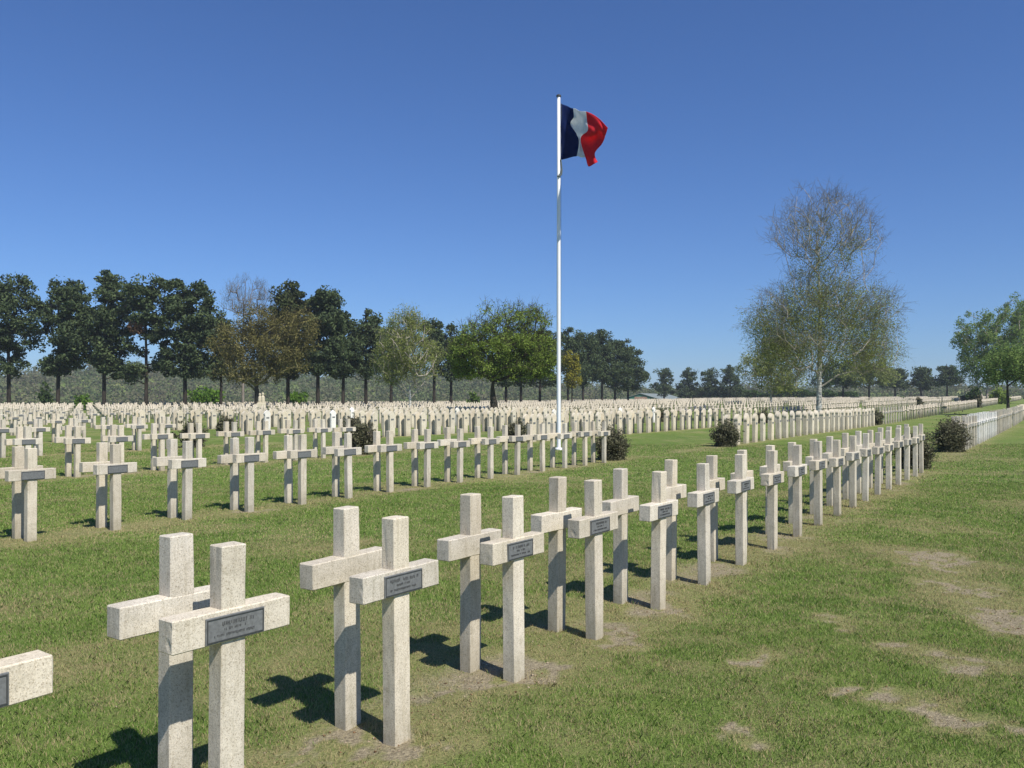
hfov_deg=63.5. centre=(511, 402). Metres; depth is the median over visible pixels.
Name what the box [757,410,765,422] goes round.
shrub
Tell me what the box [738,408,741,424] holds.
grave stele
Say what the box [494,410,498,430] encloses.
grave stele
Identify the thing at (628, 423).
grave stele
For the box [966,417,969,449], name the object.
grave cross
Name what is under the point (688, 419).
grave stele
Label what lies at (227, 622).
grave cross
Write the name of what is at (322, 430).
grave cross
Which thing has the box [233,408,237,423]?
grave cross
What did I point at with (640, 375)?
pine tree
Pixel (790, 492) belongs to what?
grave cross
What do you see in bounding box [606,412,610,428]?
grave stele
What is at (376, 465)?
grave cross
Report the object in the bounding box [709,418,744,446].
shrub
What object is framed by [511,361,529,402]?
pine tree
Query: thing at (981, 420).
grave cross
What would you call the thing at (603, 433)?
grave cross
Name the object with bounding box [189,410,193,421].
grave stele
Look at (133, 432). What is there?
grave cross
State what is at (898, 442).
grave cross
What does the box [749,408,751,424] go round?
grave stele
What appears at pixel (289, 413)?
grave stele
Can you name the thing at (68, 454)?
grave cross
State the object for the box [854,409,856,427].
grave stele
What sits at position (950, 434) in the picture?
shrub
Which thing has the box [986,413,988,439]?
grave cross
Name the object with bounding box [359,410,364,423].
grave stele
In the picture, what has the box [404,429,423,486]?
grave cross
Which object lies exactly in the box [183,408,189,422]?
grave cross
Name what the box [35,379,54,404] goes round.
bush
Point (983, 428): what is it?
grave cross
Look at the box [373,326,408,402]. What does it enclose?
pine tree
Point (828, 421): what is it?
grave stele
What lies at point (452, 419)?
grave stele
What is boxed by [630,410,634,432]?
grave stele
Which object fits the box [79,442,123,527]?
grave cross
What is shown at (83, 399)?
bush
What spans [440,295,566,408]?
spreading tree
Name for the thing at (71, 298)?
pine tree
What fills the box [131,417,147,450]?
grave cross
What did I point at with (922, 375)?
pine tree
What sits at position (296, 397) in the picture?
bush
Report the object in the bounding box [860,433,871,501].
grave cross
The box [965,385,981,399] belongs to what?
bush
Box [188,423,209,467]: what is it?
grave cross
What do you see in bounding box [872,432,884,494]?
grave cross
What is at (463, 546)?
grave cross
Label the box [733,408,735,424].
grave stele
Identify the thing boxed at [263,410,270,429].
grave stele
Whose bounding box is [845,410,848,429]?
grave stele
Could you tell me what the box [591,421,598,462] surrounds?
grave cross
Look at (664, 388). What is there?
pine tree
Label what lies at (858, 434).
grave cross
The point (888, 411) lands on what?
grave cross
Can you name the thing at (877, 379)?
round tree
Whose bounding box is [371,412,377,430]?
grave stele
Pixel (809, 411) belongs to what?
grave stele
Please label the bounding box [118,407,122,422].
grave cross
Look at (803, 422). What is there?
grave stele
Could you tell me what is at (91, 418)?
grave cross
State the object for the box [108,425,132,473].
grave cross
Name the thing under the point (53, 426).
grave cross
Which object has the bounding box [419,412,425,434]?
grave stele
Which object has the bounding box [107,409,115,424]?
grave cross
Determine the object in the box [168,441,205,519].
grave cross
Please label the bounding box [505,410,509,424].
grave stele
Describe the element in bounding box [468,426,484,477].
grave cross
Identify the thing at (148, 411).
grave cross
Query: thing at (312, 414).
grave stele
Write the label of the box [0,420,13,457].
grave cross
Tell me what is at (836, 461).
grave cross
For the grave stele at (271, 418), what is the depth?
49.05 m
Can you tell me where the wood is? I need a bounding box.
[0,358,1023,408]
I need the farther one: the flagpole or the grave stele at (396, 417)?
the grave stele at (396, 417)
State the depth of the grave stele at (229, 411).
46.22 m
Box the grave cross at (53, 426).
[46,413,54,441]
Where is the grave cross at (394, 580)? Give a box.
[349,515,438,746]
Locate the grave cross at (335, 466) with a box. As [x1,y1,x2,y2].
[322,432,343,496]
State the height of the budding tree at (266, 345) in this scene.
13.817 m
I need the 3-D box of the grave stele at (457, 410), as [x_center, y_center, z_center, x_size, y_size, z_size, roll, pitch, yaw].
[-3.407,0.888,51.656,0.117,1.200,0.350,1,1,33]
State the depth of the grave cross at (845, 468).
13.35 m
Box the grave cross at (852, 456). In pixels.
[845,435,859,507]
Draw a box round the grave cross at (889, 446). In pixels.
[883,431,893,489]
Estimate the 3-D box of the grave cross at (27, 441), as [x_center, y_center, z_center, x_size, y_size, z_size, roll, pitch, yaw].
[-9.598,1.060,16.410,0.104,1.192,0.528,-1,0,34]
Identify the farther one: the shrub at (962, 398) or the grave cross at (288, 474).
the shrub at (962, 398)
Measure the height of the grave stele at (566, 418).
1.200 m
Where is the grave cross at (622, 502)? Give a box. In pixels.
[602,468,638,603]
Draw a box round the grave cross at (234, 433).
[224,422,243,437]
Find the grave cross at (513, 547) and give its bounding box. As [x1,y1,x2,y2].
[480,495,543,682]
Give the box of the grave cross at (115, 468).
[93,444,136,530]
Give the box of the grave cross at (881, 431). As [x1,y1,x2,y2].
[878,428,885,483]
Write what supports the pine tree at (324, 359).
on the ground at (534, 662)
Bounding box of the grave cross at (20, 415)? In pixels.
[17,410,24,426]
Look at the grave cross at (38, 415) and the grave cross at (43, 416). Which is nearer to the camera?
the grave cross at (38, 415)
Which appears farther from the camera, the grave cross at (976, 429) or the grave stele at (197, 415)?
the grave stele at (197, 415)
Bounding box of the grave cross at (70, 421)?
[61,418,72,453]
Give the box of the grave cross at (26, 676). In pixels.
[0,649,52,707]
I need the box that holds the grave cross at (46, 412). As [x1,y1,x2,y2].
[42,408,50,424]
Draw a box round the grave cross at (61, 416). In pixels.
[55,411,66,433]
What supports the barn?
on the ground at (534, 662)
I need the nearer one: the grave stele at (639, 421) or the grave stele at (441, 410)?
the grave stele at (639, 421)
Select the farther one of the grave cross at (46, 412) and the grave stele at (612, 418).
the grave cross at (46, 412)
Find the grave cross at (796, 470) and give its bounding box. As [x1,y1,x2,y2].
[787,445,806,536]
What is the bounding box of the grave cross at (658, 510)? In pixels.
[639,471,677,609]
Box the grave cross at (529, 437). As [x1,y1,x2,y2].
[522,424,535,470]
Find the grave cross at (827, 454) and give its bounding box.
[822,436,832,505]
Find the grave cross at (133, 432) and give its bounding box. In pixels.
[125,416,142,449]
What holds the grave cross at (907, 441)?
on the ground at (534, 662)
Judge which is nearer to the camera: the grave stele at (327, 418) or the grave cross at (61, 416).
the grave cross at (61, 416)
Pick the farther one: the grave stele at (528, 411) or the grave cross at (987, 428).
the grave stele at (528, 411)
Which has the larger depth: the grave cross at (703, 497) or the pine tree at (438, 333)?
the pine tree at (438, 333)
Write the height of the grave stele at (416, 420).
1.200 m
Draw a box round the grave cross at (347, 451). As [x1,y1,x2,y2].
[334,433,361,498]
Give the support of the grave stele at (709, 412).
on the ground at (534, 662)
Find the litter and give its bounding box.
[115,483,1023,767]
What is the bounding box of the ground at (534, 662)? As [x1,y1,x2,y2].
[0,374,1023,767]
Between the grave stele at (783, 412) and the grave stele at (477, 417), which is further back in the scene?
the grave stele at (477, 417)
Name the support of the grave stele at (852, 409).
on the ground at (534, 662)
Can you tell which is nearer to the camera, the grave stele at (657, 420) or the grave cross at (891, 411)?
the grave stele at (657, 420)
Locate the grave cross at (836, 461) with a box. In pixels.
[829,440,844,515]
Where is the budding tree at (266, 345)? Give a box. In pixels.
[199,298,322,403]
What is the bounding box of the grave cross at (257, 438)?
[248,421,260,452]
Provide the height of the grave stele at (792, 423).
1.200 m
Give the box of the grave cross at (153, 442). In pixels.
[142,423,156,469]
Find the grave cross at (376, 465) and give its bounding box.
[365,431,385,490]
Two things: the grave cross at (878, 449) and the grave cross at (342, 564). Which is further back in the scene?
the grave cross at (878, 449)
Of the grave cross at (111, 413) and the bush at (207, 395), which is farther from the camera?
the bush at (207, 395)
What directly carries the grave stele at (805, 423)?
on the ground at (534, 662)
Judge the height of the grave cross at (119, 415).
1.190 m
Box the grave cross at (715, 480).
[706,455,724,561]
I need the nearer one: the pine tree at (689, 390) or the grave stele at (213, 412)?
the grave stele at (213, 412)
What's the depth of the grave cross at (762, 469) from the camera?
9.98 m
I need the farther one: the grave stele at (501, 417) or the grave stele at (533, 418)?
the grave stele at (501, 417)
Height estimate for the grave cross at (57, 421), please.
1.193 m
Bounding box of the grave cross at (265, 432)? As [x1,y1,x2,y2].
[256,421,274,462]
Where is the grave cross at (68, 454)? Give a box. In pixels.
[54,425,81,476]
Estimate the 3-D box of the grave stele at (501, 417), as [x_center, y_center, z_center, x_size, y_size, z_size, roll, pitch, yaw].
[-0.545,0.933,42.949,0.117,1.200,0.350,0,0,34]
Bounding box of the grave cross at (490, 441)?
[481,427,499,478]
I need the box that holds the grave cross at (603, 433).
[598,422,609,462]
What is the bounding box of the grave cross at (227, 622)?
[158,541,289,767]
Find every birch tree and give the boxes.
[369,303,445,406]
[731,177,917,411]
[731,332,810,405]
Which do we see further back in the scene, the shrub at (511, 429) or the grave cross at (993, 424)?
the grave cross at (993, 424)
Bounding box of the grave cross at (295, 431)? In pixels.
[287,420,303,460]
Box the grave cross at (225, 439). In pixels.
[216,422,231,464]
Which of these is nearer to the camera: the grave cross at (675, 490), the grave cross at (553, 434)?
the grave cross at (675, 490)
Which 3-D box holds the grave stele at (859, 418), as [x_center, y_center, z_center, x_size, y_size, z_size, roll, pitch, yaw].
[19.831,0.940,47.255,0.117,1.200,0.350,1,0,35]
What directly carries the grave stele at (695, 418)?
on the ground at (534, 662)
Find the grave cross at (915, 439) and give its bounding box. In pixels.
[911,426,918,476]
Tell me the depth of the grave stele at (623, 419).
39.15 m
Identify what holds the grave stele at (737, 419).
on the ground at (534, 662)
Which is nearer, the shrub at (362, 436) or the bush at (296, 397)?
the shrub at (362, 436)
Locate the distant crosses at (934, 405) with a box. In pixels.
[0,396,1023,421]
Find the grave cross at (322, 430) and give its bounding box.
[315,419,330,457]
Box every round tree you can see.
[805,358,858,396]
[833,355,903,396]
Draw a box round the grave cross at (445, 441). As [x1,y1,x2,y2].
[437,427,456,481]
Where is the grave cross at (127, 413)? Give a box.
[123,409,131,423]
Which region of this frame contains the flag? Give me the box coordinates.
[561,104,607,166]
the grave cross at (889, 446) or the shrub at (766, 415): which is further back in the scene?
the shrub at (766, 415)
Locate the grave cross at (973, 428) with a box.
[972,416,975,446]
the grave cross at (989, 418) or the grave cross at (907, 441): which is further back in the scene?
the grave cross at (989, 418)
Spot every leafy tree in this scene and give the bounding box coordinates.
[948,291,1023,398]
[972,341,1023,408]
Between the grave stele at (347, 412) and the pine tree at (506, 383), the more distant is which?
the pine tree at (506, 383)
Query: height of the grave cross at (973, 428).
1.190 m
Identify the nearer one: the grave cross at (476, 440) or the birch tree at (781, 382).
the grave cross at (476, 440)
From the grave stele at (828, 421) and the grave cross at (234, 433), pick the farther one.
the grave stele at (828, 421)
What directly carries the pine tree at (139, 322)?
on the ground at (534, 662)
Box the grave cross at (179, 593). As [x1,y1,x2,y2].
[107,532,209,767]
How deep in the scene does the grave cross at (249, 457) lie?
11.96 m
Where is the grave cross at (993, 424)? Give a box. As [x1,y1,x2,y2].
[992,412,993,436]
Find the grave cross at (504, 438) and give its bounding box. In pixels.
[496,425,508,473]
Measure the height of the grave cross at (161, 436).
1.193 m
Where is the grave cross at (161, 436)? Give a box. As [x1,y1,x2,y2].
[150,423,172,470]
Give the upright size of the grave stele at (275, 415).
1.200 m
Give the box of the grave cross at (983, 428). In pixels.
[982,414,984,441]
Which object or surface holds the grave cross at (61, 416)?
on the ground at (534, 662)
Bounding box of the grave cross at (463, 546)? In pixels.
[437,493,500,672]
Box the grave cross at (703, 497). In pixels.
[687,463,718,585]
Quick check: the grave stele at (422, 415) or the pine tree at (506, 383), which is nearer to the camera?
the grave stele at (422, 415)
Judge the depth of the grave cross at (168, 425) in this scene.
26.98 m
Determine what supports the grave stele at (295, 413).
on the ground at (534, 662)
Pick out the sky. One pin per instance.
(385, 154)
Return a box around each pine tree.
[0,273,55,403]
[35,275,96,405]
[68,269,134,406]
[115,273,176,406]
[157,278,225,404]
[202,310,234,406]
[266,278,315,406]
[301,285,353,404]
[328,310,366,404]
[351,308,389,404]
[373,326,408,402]
[413,317,450,403]
[435,321,464,403]
[494,348,525,405]
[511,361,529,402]
[527,330,562,401]
[552,327,592,400]
[573,331,603,400]
[585,329,622,399]
[604,337,635,400]
[616,345,650,399]
[649,367,677,398]
[674,367,701,398]
[697,368,724,397]
[716,364,745,399]
[875,368,910,396]
[905,365,933,395]
[932,364,966,396]
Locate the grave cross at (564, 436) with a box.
[557,423,571,467]
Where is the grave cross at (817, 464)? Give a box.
[809,441,826,525]
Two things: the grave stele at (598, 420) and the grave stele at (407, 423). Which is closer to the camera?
the grave stele at (598, 420)
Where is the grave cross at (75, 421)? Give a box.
[72,418,84,450]
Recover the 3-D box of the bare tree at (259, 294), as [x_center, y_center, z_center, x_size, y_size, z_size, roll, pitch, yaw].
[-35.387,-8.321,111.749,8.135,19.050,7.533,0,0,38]
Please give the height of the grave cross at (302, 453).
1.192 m
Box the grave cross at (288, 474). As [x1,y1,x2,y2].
[273,435,292,502]
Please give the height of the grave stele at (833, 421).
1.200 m
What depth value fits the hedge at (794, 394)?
256.22 m
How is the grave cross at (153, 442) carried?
on the ground at (534, 662)
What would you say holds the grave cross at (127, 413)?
on the ground at (534, 662)
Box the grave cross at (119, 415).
[116,407,120,422]
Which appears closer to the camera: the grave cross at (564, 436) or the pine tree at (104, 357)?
the grave cross at (564, 436)
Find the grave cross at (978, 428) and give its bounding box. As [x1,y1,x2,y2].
[977,415,980,443]
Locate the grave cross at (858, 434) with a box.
[855,431,862,493]
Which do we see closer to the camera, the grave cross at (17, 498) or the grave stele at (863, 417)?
the grave cross at (17, 498)
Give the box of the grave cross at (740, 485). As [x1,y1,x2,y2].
[727,454,753,565]
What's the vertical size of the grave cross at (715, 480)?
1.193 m
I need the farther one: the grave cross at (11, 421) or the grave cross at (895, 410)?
the grave cross at (895, 410)
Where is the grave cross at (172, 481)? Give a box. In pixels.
[153,439,181,517]
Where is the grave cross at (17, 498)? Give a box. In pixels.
[0,446,42,538]
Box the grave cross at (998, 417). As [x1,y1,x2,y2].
[997,411,999,433]
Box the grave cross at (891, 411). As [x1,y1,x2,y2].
[890,407,892,422]
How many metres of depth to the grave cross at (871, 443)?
15.02 m
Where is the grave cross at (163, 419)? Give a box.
[157,417,165,427]
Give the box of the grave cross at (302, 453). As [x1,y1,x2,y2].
[287,434,316,504]
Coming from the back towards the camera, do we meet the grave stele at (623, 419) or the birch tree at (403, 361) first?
the birch tree at (403, 361)
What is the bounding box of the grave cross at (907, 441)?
[903,427,911,479]
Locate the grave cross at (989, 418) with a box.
[988,412,990,438]
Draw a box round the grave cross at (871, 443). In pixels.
[867,430,874,487]
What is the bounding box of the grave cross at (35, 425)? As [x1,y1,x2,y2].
[31,419,37,447]
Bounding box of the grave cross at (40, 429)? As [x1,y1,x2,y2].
[31,419,49,455]
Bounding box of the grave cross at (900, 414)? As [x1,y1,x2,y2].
[900,407,901,421]
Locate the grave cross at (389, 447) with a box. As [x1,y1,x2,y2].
[377,431,401,492]
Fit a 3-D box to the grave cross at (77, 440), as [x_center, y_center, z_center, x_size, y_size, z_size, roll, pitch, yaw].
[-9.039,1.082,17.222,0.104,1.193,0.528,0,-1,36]
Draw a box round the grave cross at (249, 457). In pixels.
[232,437,265,511]
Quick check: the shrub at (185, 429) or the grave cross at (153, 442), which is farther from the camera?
the shrub at (185, 429)
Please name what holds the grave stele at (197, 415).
on the ground at (534, 662)
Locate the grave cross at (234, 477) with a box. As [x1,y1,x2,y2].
[217,438,238,509]
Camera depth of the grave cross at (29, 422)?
30.32 m
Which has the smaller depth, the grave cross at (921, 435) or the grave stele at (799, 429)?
the grave cross at (921, 435)
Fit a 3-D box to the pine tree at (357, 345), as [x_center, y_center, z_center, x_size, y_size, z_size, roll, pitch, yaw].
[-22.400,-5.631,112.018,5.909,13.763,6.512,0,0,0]
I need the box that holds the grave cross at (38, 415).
[32,411,44,418]
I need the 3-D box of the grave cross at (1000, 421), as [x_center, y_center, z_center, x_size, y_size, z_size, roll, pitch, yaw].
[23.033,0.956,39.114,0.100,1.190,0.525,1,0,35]
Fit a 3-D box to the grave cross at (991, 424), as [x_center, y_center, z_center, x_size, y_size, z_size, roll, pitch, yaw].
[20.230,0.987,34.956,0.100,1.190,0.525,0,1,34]
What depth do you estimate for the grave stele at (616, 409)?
54.54 m
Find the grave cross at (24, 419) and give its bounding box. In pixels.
[17,414,26,437]
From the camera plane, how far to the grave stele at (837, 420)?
42.81 m
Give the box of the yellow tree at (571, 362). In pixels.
[562,350,582,402]
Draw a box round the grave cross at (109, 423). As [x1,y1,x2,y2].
[101,417,116,451]
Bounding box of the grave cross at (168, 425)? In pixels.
[165,417,175,448]
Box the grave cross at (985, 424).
[984,413,986,440]
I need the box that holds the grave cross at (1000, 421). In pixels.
[999,411,1000,432]
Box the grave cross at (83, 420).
[78,413,90,437]
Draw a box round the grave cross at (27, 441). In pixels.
[12,426,41,454]
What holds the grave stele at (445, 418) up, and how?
on the ground at (534, 662)
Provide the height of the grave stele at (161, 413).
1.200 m
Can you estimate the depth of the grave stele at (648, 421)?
40.61 m
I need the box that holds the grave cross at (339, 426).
[332,419,342,445]
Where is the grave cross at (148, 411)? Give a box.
[145,407,152,421]
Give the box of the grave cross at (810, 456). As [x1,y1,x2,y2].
[805,439,816,514]
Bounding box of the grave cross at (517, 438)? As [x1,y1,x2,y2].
[509,425,525,474]
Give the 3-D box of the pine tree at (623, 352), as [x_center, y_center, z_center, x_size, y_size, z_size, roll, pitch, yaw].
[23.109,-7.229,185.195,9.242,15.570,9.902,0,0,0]
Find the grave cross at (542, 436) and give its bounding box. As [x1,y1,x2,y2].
[534,424,549,471]
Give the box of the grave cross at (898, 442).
[893,428,903,484]
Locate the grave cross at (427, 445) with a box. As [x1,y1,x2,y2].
[416,429,437,486]
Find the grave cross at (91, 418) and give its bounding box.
[87,409,92,427]
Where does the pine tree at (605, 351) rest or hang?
on the ground at (534, 662)
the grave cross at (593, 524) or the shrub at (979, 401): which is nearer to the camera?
the grave cross at (593, 524)
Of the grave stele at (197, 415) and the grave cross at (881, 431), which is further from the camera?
the grave stele at (197, 415)
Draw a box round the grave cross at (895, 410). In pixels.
[894,407,896,421]
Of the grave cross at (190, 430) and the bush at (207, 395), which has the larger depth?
the bush at (207, 395)
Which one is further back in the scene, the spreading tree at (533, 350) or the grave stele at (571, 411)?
the spreading tree at (533, 350)
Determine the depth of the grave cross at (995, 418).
36.55 m
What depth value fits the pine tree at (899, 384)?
247.92 m
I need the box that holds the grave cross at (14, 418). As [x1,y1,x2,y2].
[8,411,21,435]
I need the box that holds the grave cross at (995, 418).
[994,412,996,435]
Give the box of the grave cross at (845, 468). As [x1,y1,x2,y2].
[841,433,848,499]
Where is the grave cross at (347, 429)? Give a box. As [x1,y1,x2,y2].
[340,419,355,432]
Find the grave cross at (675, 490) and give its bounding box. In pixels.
[664,459,685,580]
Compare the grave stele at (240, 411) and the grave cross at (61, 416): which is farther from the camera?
the grave stele at (240, 411)
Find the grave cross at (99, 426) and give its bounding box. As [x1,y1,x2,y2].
[94,417,105,441]
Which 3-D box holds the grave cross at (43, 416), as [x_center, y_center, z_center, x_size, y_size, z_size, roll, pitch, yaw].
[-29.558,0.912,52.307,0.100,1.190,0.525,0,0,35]
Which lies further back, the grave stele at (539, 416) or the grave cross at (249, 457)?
the grave stele at (539, 416)
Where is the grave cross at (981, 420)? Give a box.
[979,414,982,442]
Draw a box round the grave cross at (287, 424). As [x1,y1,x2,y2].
[279,420,292,434]
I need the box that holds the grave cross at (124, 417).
[120,408,125,426]
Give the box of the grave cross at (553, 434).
[545,423,559,467]
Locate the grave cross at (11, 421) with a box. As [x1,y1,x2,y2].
[5,412,12,434]
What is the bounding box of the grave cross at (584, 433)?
[578,422,591,465]
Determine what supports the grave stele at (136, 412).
on the ground at (534, 662)
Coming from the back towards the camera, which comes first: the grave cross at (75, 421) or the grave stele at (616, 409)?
the grave stele at (616, 409)
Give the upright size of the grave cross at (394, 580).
1.193 m
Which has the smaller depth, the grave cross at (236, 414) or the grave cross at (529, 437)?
the grave cross at (529, 437)
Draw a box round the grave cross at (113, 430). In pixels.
[100,425,125,443]
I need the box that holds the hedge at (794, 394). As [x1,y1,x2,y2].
[683,387,857,400]
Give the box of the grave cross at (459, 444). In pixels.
[450,429,469,482]
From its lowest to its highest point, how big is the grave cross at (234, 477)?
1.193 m
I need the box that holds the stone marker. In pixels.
[257,393,265,410]
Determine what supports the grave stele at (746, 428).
on the ground at (534, 662)
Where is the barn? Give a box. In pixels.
[620,393,677,400]
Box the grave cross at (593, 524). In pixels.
[568,479,617,639]
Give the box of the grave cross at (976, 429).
[974,415,977,444]
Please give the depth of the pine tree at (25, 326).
103.50 m
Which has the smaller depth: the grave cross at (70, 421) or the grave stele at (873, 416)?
the grave cross at (70, 421)
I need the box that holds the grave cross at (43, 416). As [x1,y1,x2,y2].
[40,408,44,424]
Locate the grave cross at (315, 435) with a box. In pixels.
[307,419,320,457]
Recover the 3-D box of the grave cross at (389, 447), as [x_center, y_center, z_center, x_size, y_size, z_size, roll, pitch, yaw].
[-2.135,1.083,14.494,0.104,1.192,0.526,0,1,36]
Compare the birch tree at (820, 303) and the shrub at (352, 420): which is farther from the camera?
the birch tree at (820, 303)
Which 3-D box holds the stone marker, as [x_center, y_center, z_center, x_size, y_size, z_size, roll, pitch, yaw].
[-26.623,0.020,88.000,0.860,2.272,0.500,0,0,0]
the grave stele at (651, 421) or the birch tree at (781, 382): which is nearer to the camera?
the grave stele at (651, 421)
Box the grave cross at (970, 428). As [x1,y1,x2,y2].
[968,416,971,447]
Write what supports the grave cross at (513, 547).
on the ground at (534, 662)
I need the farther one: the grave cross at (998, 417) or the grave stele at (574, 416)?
the grave cross at (998, 417)
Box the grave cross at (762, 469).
[759,445,779,534]
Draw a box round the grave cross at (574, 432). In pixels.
[567,422,580,464]
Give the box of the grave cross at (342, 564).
[300,506,381,730]
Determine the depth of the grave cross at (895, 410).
57.40 m
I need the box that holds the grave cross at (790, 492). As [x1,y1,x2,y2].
[783,442,795,523]
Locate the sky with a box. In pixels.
[0,0,1023,389]
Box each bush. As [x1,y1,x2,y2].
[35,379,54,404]
[72,393,93,408]
[187,384,226,405]
[290,390,308,404]
[466,391,479,402]
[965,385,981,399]
[988,387,1012,403]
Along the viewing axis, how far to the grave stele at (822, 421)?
40.15 m
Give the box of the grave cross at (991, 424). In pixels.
[990,412,992,437]
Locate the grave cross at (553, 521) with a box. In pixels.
[531,476,581,632]
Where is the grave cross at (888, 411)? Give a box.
[887,408,889,423]
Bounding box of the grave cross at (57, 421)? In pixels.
[50,414,64,436]
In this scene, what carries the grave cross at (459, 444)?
on the ground at (534, 662)
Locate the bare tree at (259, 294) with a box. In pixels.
[219,272,275,403]
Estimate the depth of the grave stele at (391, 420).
35.85 m
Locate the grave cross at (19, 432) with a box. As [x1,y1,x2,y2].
[4,427,23,445]
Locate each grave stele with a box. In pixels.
[134,409,139,430]
[138,410,145,430]
[154,410,158,430]
[158,410,165,430]
[172,409,177,429]
[176,410,183,429]
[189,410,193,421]
[194,409,200,424]
[207,409,210,428]
[210,409,216,428]
[227,409,232,421]
[239,409,243,427]
[241,411,246,433]
[246,412,252,433]
[253,409,257,426]
[258,410,263,429]
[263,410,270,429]
[269,409,272,426]
[272,409,277,426]
[277,411,282,432]
[281,411,287,428]
[286,409,290,426]
[292,410,298,428]
[299,410,304,431]
[310,410,315,427]
[315,410,320,426]
[321,408,325,418]
[324,410,329,427]
[330,410,335,430]
[334,407,337,424]
[339,409,344,426]
[345,409,350,425]
[350,407,353,418]
[353,409,358,422]
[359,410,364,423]
[364,411,370,432]
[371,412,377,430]
[378,407,382,422]
[382,411,387,436]
[388,411,394,436]
[394,409,397,427]
[397,411,403,435]
[404,411,410,435]
[410,408,414,427]
[414,411,419,434]
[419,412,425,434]
[422,408,426,426]
[428,411,434,433]
[435,412,440,434]
[440,408,443,425]
[442,411,447,433]
[449,411,454,433]
[455,408,459,425]
[456,411,461,432]
[462,410,467,432]
[469,410,473,431]
[475,410,480,425]
[482,410,486,431]
[487,411,492,431]
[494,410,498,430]
[499,409,503,430]
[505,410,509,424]
[511,409,515,423]
[516,409,519,424]
[521,410,525,424]
[522,414,529,441]
[526,409,530,423]
[530,414,536,441]
[536,413,542,440]
[542,409,546,423]
[544,414,550,440]
[551,413,556,438]
[561,412,564,439]
[564,413,568,431]
[570,408,573,426]
[571,412,577,438]
[577,412,581,436]
[583,412,588,436]
[588,411,593,436]
[595,412,600,436]
[600,412,603,429]
[604,408,607,421]
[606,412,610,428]
[610,411,614,429]
[614,407,617,423]
[617,410,621,434]
[622,410,625,433]
[626,411,631,433]
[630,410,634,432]
[637,410,641,432]
[641,411,643,431]
[646,410,650,432]
[650,411,652,431]
[652,407,654,422]
[655,410,659,431]
[664,410,667,430]
[668,410,669,429]
[671,409,675,430]
[680,409,683,429]
[686,410,690,428]
[694,409,697,428]
[701,410,704,427]
[707,409,711,427]
[714,409,717,426]
[721,409,724,426]
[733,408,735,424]
[735,414,740,444]
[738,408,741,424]
[743,408,746,424]
[744,415,749,443]
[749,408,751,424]
[752,414,757,441]
[760,414,765,440]
[769,414,773,439]
[775,411,778,437]
[776,412,781,438]
[782,411,785,436]
[784,412,788,437]
[790,411,794,436]
[796,411,797,434]
[797,411,801,435]
[802,411,805,433]
[804,412,807,434]
[808,410,810,432]
[810,411,813,433]
[815,411,818,433]
[819,411,820,431]
[821,411,824,432]
[826,410,829,431]
[831,409,834,431]
[836,409,839,430]
[841,409,844,429]
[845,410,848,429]
[849,410,851,428]
[851,408,853,427]
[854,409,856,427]
[858,409,860,427]
[862,409,864,426]
[865,409,867,426]
[868,408,870,425]
[872,408,874,425]
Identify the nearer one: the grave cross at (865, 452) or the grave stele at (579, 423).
the grave cross at (865, 452)
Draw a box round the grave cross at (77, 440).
[63,426,90,476]
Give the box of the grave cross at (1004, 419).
[1004,410,1005,430]
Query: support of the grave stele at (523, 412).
on the ground at (534, 662)
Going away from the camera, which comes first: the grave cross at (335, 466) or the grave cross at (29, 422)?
the grave cross at (335, 466)
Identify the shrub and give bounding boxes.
[172,418,208,447]
[215,414,239,430]
[342,414,361,437]
[342,418,383,454]
[501,417,526,442]
[595,421,631,460]
[658,408,663,421]
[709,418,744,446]
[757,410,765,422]
[762,408,767,422]
[871,410,880,424]
[878,410,883,424]
[892,430,943,469]
[915,397,923,407]
[925,410,978,452]
[959,395,966,401]
[972,394,982,407]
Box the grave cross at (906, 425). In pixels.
[902,424,910,458]
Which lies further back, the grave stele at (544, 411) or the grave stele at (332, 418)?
the grave stele at (544, 411)
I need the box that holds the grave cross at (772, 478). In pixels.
[760,450,783,549]
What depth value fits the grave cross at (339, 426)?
23.84 m
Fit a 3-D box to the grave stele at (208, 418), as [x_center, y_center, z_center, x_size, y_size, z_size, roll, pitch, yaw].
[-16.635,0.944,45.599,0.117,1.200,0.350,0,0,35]
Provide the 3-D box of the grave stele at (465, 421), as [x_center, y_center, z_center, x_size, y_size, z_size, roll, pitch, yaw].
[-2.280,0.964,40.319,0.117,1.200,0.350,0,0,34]
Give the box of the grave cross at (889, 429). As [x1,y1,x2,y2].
[883,427,893,458]
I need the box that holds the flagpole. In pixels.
[555,94,562,449]
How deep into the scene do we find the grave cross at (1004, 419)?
42.38 m
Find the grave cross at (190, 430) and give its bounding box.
[180,423,193,457]
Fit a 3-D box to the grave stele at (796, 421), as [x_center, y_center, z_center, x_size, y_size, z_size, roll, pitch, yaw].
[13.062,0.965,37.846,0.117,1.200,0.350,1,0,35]
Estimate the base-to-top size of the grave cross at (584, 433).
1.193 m
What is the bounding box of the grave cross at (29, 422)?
[22,414,32,437]
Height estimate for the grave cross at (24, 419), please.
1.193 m
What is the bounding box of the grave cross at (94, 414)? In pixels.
[90,409,99,427]
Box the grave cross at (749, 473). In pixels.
[730,450,752,544]
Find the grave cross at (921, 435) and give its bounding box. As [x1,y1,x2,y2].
[918,424,924,472]
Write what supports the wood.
on the ground at (534, 662)
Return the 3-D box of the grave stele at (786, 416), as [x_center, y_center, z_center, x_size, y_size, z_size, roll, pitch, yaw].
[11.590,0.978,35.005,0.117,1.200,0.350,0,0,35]
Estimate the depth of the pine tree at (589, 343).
170.55 m
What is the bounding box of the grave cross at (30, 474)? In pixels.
[5,448,55,541]

